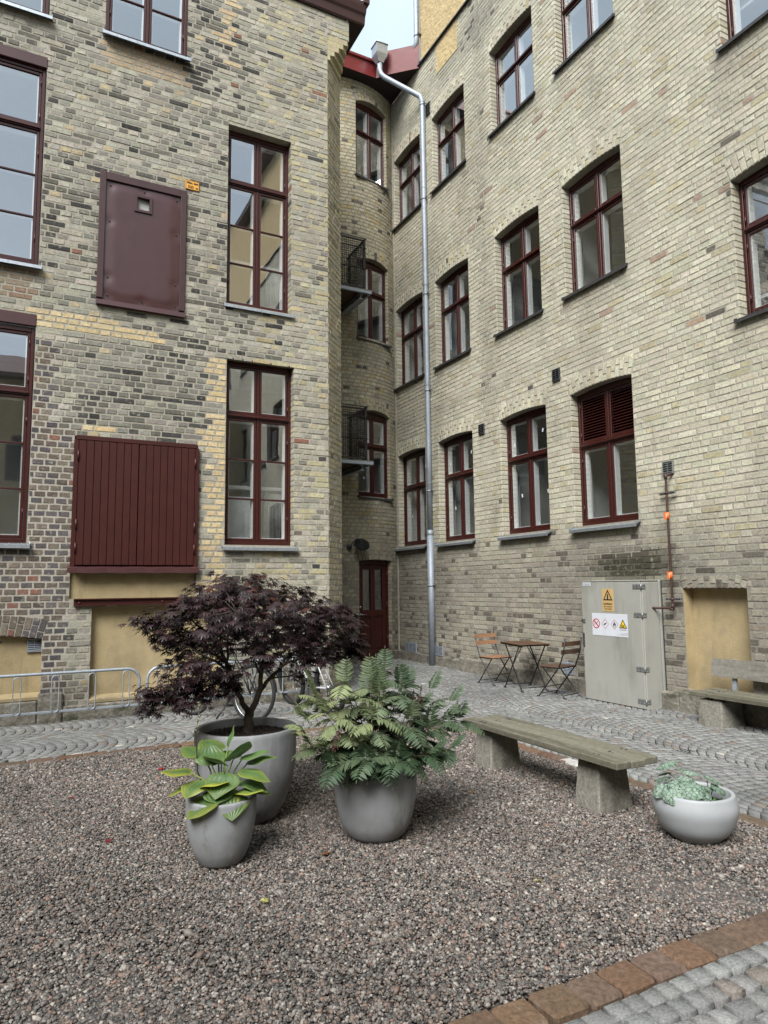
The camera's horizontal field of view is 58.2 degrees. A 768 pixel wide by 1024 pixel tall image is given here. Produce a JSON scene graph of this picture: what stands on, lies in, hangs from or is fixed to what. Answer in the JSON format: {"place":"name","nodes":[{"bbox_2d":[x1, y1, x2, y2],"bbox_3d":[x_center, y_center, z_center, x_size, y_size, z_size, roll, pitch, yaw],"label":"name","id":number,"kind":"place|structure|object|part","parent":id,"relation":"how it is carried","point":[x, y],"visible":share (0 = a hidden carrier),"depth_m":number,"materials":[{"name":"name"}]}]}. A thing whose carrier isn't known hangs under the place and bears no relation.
{"place":"outdoors","nodes":[
{"label":"outdoors","id":0,"kind":"place"},
{"bbox_2d":[336,0,413,57],"label":"sky","id":1,"kind":"structure","parent":0,"point":[391,22],"materials":[{"name":"white"}]},
{"bbox_2d":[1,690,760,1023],"bbox_3d":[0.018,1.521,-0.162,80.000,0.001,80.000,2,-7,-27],"label":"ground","id":2,"kind":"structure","parent":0,"point":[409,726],"depth_m":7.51,"materials":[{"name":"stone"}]},
{"bbox_2d":[0,0,369,726],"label":"brick building","id":3,"kind":"structure","parent":2,"relation":"on","point":[170,386],"depth_m":8.96,"materials":[{"name":"brick"}]},
{"bbox_2d":[0,323,34,547],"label":"window","id":4,"kind":"structure","parent":3,"relation":"in","point":[7,392],"depth_m":8.04,"materials":[{"name":"red paint"}]},
{"bbox_2d":[0,56,45,268],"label":"window","id":5,"kind":"structure","parent":3,"relation":"in","point":[10,124],"depth_m":8.38,"materials":[{"name":"red paint"}]},
{"bbox_2d":[0,0,52,19],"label":"window","id":6,"kind":"structure","parent":3,"relation":"in","point":[44,14],"depth_m":8.49,"materials":[{"name":"red paint"}]},
{"bbox_2d":[27,639,41,651],"bbox_3d":[-4.010,1.531,7.917,0.154,0.149,0.031,2,-7,-27],"label":"wall vent","id":7,"kind":"object","parent":3,"relation":"attached to","point":[34,645],"depth_m":7.91,"materials":[{"name":"silver metal"}]},
{"bbox_2d":[102,0,190,62],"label":"window","id":8,"kind":"structure","parent":3,"relation":"in","point":[147,9],"depth_m":9.18,"materials":[{"name":"red paint"}]},
{"bbox_2d":[185,179,199,191],"bbox_3d":[-2.561,-4.364,9.223,0.185,0.135,0.012,2,-7,-27],"label":"wall sign","id":9,"kind":"object","parent":3,"relation":"attached to","point":[191,185],"visible":1,"depth_m":9.22,"materials":[{"name":"orange"}]},
{"bbox_2d":[223,130,294,317],"bbox_3d":[-1.777,-4.039,9.723,0.995,2.638,0.289,2,-7,-27],"label":"window","id":10,"kind":"structure","parent":3,"relation":"in","point":[254,190],"depth_m":9.80,"materials":[{"name":"red paint"}]},
{"bbox_2d":[221,361,297,550],"bbox_3d":[-1.703,-0.758,9.375,1.030,2.578,0.319,2,-7,-27],"label":"window","id":11,"kind":"structure","parent":3,"relation":"in","point":[255,418],"depth_m":9.45,"materials":[{"name":"red paint"}]},
{"bbox_2d":[340,44,419,664],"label":"stair tower","id":12,"kind":"structure","parent":2,"relation":"on","point":[370,574],"depth_m":14.15,"materials":[{"name":"brick"}]},
{"bbox_2d":[340,233,371,315],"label":"balcony","id":13,"kind":"structure","parent":12,"relation":"attached to","point":[355,293],"depth_m":13.01,"materials":[{"name":"black metal"}]},
{"bbox_2d":[341,403,373,476],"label":"balcony","id":14,"kind":"structure","parent":12,"relation":"attached to","point":[350,466],"depth_m":12.65,"materials":[{"name":"black metal"}]},
{"bbox_2d":[346,539,368,550],"bbox_3d":[-0.516,0.626,13.211,0.466,0.240,0.215,-2,-6,13],"label":"wall lamp","id":15,"kind":"object","parent":12,"relation":"attached to","point":[361,544],"visible":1,"depth_m":13.15,"materials":[{"name":"metal"}]},
{"bbox_2d":[355,103,389,190],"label":"window","id":16,"kind":"structure","parent":12,"relation":"in","point":[365,136],"depth_m":14.66,"materials":[{"name":"red paint"}]},
{"bbox_2d":[359,560,388,660],"bbox_3d":[-0.223,1.929,13.602,0.819,1.960,0.148,5,-8,-41],"label":"door","id":17,"kind":"structure","parent":12,"relation":"in","point":[377,621],"depth_m":13.63,"materials":[{"name":"red paint"}]},
{"bbox_2d":[357,260,391,348],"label":"window","id":18,"kind":"structure","parent":12,"relation":"in","point":[379,298],"depth_m":14.34,"materials":[{"name":"red paint"}]},
{"bbox_2d":[358,412,393,501],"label":"window","id":19,"kind":"structure","parent":12,"relation":"in","point":[373,418],"depth_m":13.99,"materials":[{"name":"red paint"}]},
{"bbox_2d":[0,726,767,1023],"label":"kerb","id":20,"kind":"structure","parent":2,"relation":"on","point":[574,999],"depth_m":2.67,"materials":[{"name":"stone"}]},
{"bbox_2d":[0,727,767,1023],"bbox_3d":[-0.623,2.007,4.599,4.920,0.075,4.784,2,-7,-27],"label":"gravel","id":21,"kind":"structure","parent":2,"relation":"on","point":[529,806],"depth_m":3.35,"materials":[{"name":"grey gravel"}]},
{"bbox_2d":[185,786,256,868],"bbox_3d":[-0.903,1.751,3.824,0.386,0.349,0.386,2,-7,-27],"label":"plant pot","id":22,"kind":"object","parent":21,"relation":"on","point":[217,839],"visible":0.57,"depth_m":3.68,"materials":[{"name":"concrete"}]},
{"bbox_2d":[160,702,276,820],"bbox_3d":[-0.912,1.359,3.852,0.569,0.588,0.459,-3,-7,25],"label":"hosta plant","id":23,"kind":"object","parent":22,"relation":"in","point":[218,788],"visible":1,"depth_m":3.79,"materials":[{"name":"green plant"}]},
{"bbox_2d":[194,717,296,824],"bbox_3d":[-0.912,1.713,4.553,0.666,0.579,0.666,2,-7,-27],"label":"plant pot","id":24,"kind":"object","parent":21,"relation":"on","point":[275,737],"visible":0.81,"depth_m":4.37,"materials":[{"name":"concrete"}]},
{"bbox_2d":[117,570,371,731],"bbox_3d":[-0.871,0.949,4.694,1.568,1.105,1.443,-1,-6,3],"label":"maple tree","id":25,"kind":"object","parent":24,"relation":"in","point":[238,624],"visible":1,"depth_m":4.38,"materials":[{"name":"purple plant"}]},
{"bbox_2d":[259,897,269,901],"bbox_3d":[-0.568,1.850,3.293,0.057,0.010,0.054,0,-6,-6],"label":"fallen leaf","id":26,"kind":"object","parent":21,"relation":"on","point":[264,899],"visible":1,"depth_m":3.29,"materials":[{"name":"yellow plant"}]},
{"bbox_2d":[334,755,416,843],"bbox_3d":[-0.051,1.742,4.210,0.506,0.429,0.506,2,-7,-27],"label":"plant pot","id":27,"kind":"object","parent":21,"relation":"on","point":[376,812],"visible":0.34,"depth_m":4.00,"materials":[{"name":"concrete"}]},
{"bbox_2d":[285,649,487,791],"bbox_3d":[0.058,1.240,4.269,1.354,0.788,0.858,2,-7,-27],"label":"shrub","id":28,"kind":"object","parent":27,"relation":"in","point":[382,756],"visible":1,"depth_m":4.13,"materials":[{"name":"green plant"}]},
{"bbox_2d":[463,714,657,813],"bbox_3d":[1.232,1.867,5.154,0.382,0.411,1.736,2,-7,-27],"label":"bench","id":29,"kind":"object","parent":21,"relation":"on","point":[602,785],"visible":0.92,"depth_m":4.74,"materials":[{"name":"grey wood"}]},
{"bbox_2d":[651,781,739,845],"bbox_3d":[1.841,1.784,4.083,0.476,0.276,0.476,2,-7,-27],"label":"plant pot","id":30,"kind":"object","parent":21,"relation":"on","point":[696,822],"visible":0.71,"depth_m":3.90,"materials":[{"name":"ceramic"}]},
{"bbox_2d":[652,761,726,805],"bbox_3d":[1.788,1.607,4.061,0.388,0.228,0.342,-5,-8,37],"label":"silver leaf plant","id":31,"kind":"object","parent":30,"relation":"in","point":[686,787],"visible":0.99,"depth_m":4.02,"materials":[{"name":"plant"}]},
{"bbox_2d":[392,0,767,727],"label":"brick building","id":32,"kind":"structure","parent":2,"relation":"on","point":[596,180],"depth_m":9.77,"materials":[{"name":"brick"}]},
{"bbox_2d":[371,40,436,665],"bbox_3d":[0.362,-3.347,13.467,1.142,12.500,0.373,-1,-6,5],"label":"downpipe","id":33,"kind":"object","parent":32,"relation":"attached to","point":[379,49],"visible":0.99,"depth_m":13.27,"materials":[{"name":"metal"}]},
{"bbox_2d":[392,141,420,231],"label":"window","id":34,"kind":"structure","parent":32,"relation":"in","point":[412,181],"depth_m":14.56,"materials":[{"name":"red paint"}]},
{"bbox_2d":[394,296,424,390],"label":"window","id":35,"kind":"structure","parent":32,"relation":"in","point":[415,308],"depth_m":14.18,"materials":[{"name":"red paint"}]},
{"bbox_2d":[405,642,416,652],"bbox_3d":[0.529,2.642,13.485,0.031,0.184,0.424,2,-7,-27],"label":"wall vent","id":36,"kind":"object","parent":32,"relation":"attached to","point":[410,647],"depth_m":13.47,"materials":[{"name":"grey metal"}]},
{"bbox_2d":[395,449,426,550],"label":"window","id":37,"kind":"structure","parent":32,"relation":"in","point":[419,487],"depth_m":13.85,"materials":[{"name":"red paint"}]},
{"bbox_2d":[413,0,420,48],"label":"downpipe","id":38,"kind":"object","parent":32,"relation":"attached to","point":[416,26],"visible":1,"depth_m":14.10,"materials":[{"name":"metal"}]},
{"bbox_2d":[425,101,429,116],"bbox_3d":[0.871,-8.013,13.717,0.031,0.244,0.144,2,-7,-27],"label":"wall vent","id":39,"kind":"object","parent":32,"relation":"attached to","point":[427,108],"depth_m":13.70,"materials":[{"name":"metal"}]},
{"bbox_2d":[435,646,443,656],"bbox_3d":[1.001,2.535,12.576,0.031,0.174,0.264,2,-7,-27],"label":"wall vent","id":40,"kind":"object","parent":32,"relation":"attached to","point":[439,650],"depth_m":12.55,"materials":[{"name":"grey metal"}]},
{"bbox_2d":[430,91,465,194],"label":"window","id":41,"kind":"structure","parent":32,"relation":"in","point":[453,137],"depth_m":13.15,"materials":[{"name":"red paint"}]},
{"bbox_2d":[433,263,470,369],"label":"window","id":42,"kind":"structure","parent":32,"relation":"in","point":[458,307],"depth_m":12.79,"materials":[{"name":"red paint"}]},
{"bbox_2d":[435,433,475,546],"bbox_3d":[1.349,-0.407,12.351,0.339,2.010,1.190,2,-7,-27],"label":"window","id":43,"kind":"structure","parent":32,"relation":"in","point":[465,473],"depth_m":12.43,"materials":[{"name":"red paint"}]},
{"bbox_2d":[478,423,484,434],"bbox_3d":[1.645,-1.397,11.654,0.031,0.174,0.154,2,-7,-27],"label":"wall vent","id":44,"kind":"object","parent":32,"relation":"attached to","point":[481,429],"depth_m":11.65,"materials":[{"name":"metal"}]},
{"bbox_2d":[487,15,535,137],"bbox_3d":[2.161,-7.222,11.382,0.304,1.620,1.190,2,-7,-27],"label":"window","id":45,"kind":"structure","parent":32,"relation":"in","point":[516,70],"depth_m":11.45,"materials":[{"name":"red paint"}]},
{"bbox_2d":[493,212,543,337],"bbox_3d":[2.200,-3.814,11.019,0.304,1.785,1.190,2,-7,-27],"label":"window","id":46,"kind":"structure","parent":32,"relation":"in","point":[528,257],"depth_m":11.09,"materials":[{"name":"red paint"}]},
{"bbox_2d":[497,407,551,540],"bbox_3d":[2.222,-0.596,10.668,0.339,2.010,1.190,2,-7,-27],"label":"window","id":47,"kind":"structure","parent":32,"relation":"in","point":[532,458],"depth_m":10.75,"materials":[{"name":"red paint"}]},
{"bbox_2d":[552,368,560,381],"bbox_3d":[2.502,-1.992,10.037,0.031,0.174,0.154,2,-7,-27],"label":"wall vent","id":48,"kind":"object","parent":32,"relation":"attached to","point":[556,375],"depth_m":10.02,"materials":[{"name":"metal"}]},
{"bbox_2d":[562,662,573,674],"bbox_3d":[2.555,2.173,9.584,0.031,0.164,0.204,2,-7,-27],"label":"wall vent","id":49,"kind":"object","parent":32,"relation":"attached to","point":[566,670],"depth_m":9.57,"materials":[{"name":"grey metal"}]},
{"bbox_2d":[552,0,614,74],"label":"window","id":50,"kind":"structure","parent":32,"relation":"in","point":[569,8],"depth_m":10.21,"materials":[{"name":"red paint"}]},
{"bbox_2d":[561,151,627,300],"bbox_3d":[2.952,-3.977,9.571,0.304,1.785,1.190,2,-7,-27],"label":"window","id":51,"kind":"structure","parent":32,"relation":"in","point":[597,176],"depth_m":9.63,"materials":[{"name":"red paint"}]},
{"bbox_2d":[569,377,640,532],"bbox_3d":[2.974,-0.759,9.220,0.339,2.010,1.190,2,-7,-27],"label":"window","id":52,"kind":"structure","parent":32,"relation":"in","point":[597,425],"depth_m":9.29,"materials":[{"name":"red paint"}]},
{"bbox_2d":[652,473,681,610],"bbox_3d":[3.303,0.351,8.137,0.112,1.608,0.364,5,-8,-44],"label":"gas pipe","id":53,"kind":"object","parent":32,"relation":"attached to","point":[666,493],"visible":1,"depth_m":8.06,"materials":[{"name":"metal"}]},
{"bbox_2d":[662,460,673,474],"bbox_3d":[3.378,-0.527,8.209,0.031,0.154,0.154,2,-7,-27],"label":"wall vent","id":54,"kind":"object","parent":32,"relation":"attached to","point":[667,466],"depth_m":8.20,"materials":[{"name":"metal"}]},
{"bbox_2d":[715,0,767,53],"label":"window","id":55,"kind":"structure","parent":32,"relation":"in","point":[735,30],"depth_m":7.83,"materials":[{"name":"red paint"}]},
{"bbox_2d":[733,165,767,323],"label":"window","id":56,"kind":"structure","parent":32,"relation":"in","point":[752,229],"depth_m":7.53,"materials":[{"name":"red paint"}]},
{"bbox_2d":[0,659,767,1023],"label":"pavement","id":57,"kind":"structure","parent":0,"point":[734,985],"depth_m":6.67,"materials":[{"name":"stone"}]},
{"bbox_2d":[0,667,140,716],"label":"bicycle rack","id":58,"kind":"object","parent":57,"relation":"on","point":[136,672],"visible":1,"depth_m":7.83,"materials":[{"name":"grey metal"}]},
{"bbox_2d":[175,645,277,718],"bbox_3d":[-1.861,1.959,8.022,1.595,0.862,0.570,-4,-11,31],"label":"bicycle","id":59,"kind":"object","parent":57,"relation":"on","point":[252,692],"visible":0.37,"depth_m":7.82,"materials":[{"name":"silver metal"}]},
{"bbox_2d":[145,658,308,715],"bbox_3d":[-1.911,2.172,8.651,2.059,0.597,0.049,2,-7,-27],"label":"bicycle rack","id":60,"kind":"object","parent":57,"relation":"on","point":[230,662],"visible":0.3,"depth_m":8.73,"materials":[{"name":"grey metal"}]},
{"bbox_2d":[278,640,345,715],"bbox_3d":[-0.919,1.998,8.492,0.570,0.870,1.602,-1,-5,-36],"label":"bicycle","id":61,"kind":"object","parent":57,"relation":"on","point":[288,699],"visible":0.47,"depth_m":8.39,"materials":[{"name":"black metal"}]},
{"bbox_2d":[474,630,513,685],"bbox_3d":[1.653,2.174,10.326,0.410,0.767,0.467,3,-7,-30],"label":"folding chair","id":62,"kind":"object","parent":57,"relation":"on","point":[494,641],"visible":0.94,"depth_m":10.40,"materials":[{"name":"orange wood"}]},
{"bbox_2d":[500,640,549,692],"bbox_3d":[1.991,2.169,9.734,0.470,0.646,0.620,1,-6,-16],"label":"bistro table","id":63,"kind":"object","parent":57,"relation":"on","point":[521,644],"visible":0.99,"depth_m":9.70,"materials":[{"name":"brown wood"}]},
{"bbox_2d":[537,637,581,699],"bbox_3d":[2.304,2.031,9.053,0.410,0.767,0.467,4,-8,-40],"label":"folding chair","id":64,"kind":"object","parent":57,"relation":"on","point":[557,666],"visible":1,"depth_m":8.98,"materials":[{"name":"brown wood"}]},
{"bbox_2d":[581,580,666,710],"bbox_3d":[2.944,1.614,8.539,0.342,1.532,1.015,2,-7,-27],"label":"gas cabinet","id":65,"kind":"object","parent":57,"relation":"on","point":[624,642],"visible":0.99,"depth_m":8.29,"materials":[{"name":"metal"}]},
{"bbox_3d":[2.799,1.599,8.484,0.034,1.473,0.981,2,-7,-27],"label":"front door","id":66,"kind":"part","parent":65,"relation":"part of","materials":[{"name":"metal"}]},
{"bbox_2d":[673,747,697,753],"bbox_3d":[2.684,2.138,6.157,0.220,0.031,0.220,4,-8,-39],"label":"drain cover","id":67,"kind":"object","parent":57,"relation":"on","point":[689,752],"visible":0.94,"depth_m":6.13,"materials":[{"name":"metal"}]},
{"bbox_2d":[689,658,767,728],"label":"bench","id":68,"kind":"object","parent":57,"relation":"on","point":[720,708],"visible":0.94,"depth_m":7.04,"materials":[{"name":"grey wood"}]}
]}

